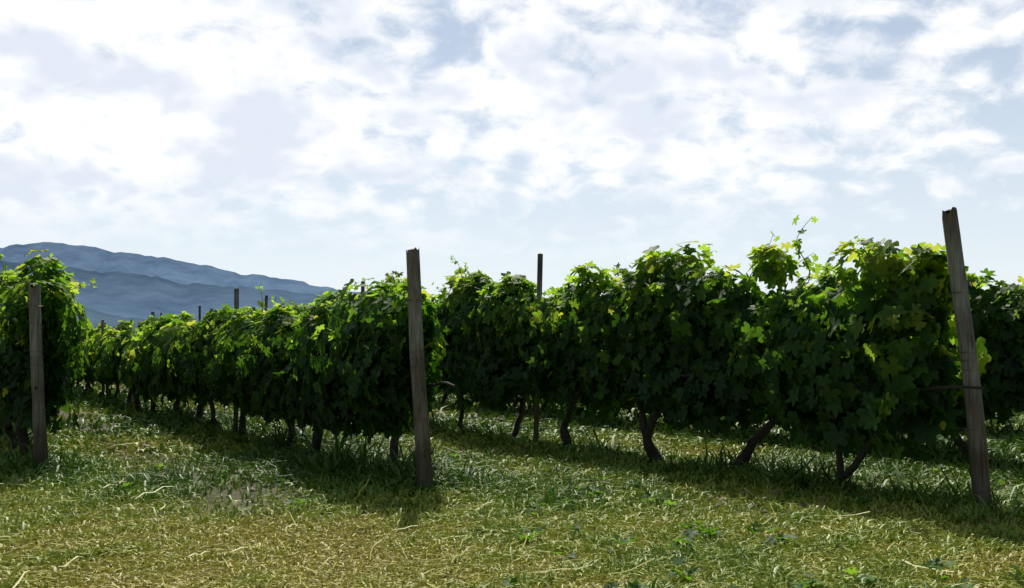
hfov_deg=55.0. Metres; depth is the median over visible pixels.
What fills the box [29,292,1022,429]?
trellis wires
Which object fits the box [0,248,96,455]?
vine row
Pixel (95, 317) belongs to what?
mountain ridge
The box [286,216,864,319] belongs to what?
vine shoots
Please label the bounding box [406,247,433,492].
end post row
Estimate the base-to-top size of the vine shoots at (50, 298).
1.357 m
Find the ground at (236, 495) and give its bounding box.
[0,380,1023,586]
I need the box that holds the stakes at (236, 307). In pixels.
[76,288,238,430]
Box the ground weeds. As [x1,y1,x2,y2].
[0,410,1023,587]
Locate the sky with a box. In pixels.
[0,0,1023,302]
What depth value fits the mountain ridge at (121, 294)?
9133.98 m
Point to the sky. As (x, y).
(321, 143)
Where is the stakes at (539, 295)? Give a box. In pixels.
[87,253,542,441]
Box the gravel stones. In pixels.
[14,401,1019,516]
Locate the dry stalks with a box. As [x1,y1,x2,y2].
[0,436,1012,587]
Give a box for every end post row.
[28,283,47,467]
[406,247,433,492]
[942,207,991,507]
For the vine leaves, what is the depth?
18.20 m
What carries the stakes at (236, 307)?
on the ground at (236, 495)
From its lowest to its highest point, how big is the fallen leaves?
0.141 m
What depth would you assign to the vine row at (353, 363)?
9.98 m
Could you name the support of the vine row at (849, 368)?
on the ground at (236, 495)
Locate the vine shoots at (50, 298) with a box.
[0,263,93,318]
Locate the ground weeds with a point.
(689, 533)
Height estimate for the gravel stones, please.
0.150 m
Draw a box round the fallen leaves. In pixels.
[2,408,1017,522]
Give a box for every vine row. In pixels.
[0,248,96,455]
[74,271,455,471]
[91,290,369,335]
[233,215,1023,490]
[438,268,1023,457]
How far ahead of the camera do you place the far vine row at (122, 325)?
29.58 m
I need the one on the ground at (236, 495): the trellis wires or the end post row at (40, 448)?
the end post row at (40, 448)
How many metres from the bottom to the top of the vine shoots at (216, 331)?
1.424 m
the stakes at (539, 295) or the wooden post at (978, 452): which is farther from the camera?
the stakes at (539, 295)
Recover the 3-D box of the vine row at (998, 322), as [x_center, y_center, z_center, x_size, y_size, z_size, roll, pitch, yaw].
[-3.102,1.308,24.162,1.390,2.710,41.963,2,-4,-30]
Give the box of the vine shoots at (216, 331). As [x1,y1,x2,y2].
[81,273,394,367]
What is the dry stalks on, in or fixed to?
on the ground at (236, 495)
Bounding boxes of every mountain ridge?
[0,242,359,294]
[0,261,365,321]
[60,306,146,330]
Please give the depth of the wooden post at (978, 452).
7.18 m
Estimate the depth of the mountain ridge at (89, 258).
15564.05 m

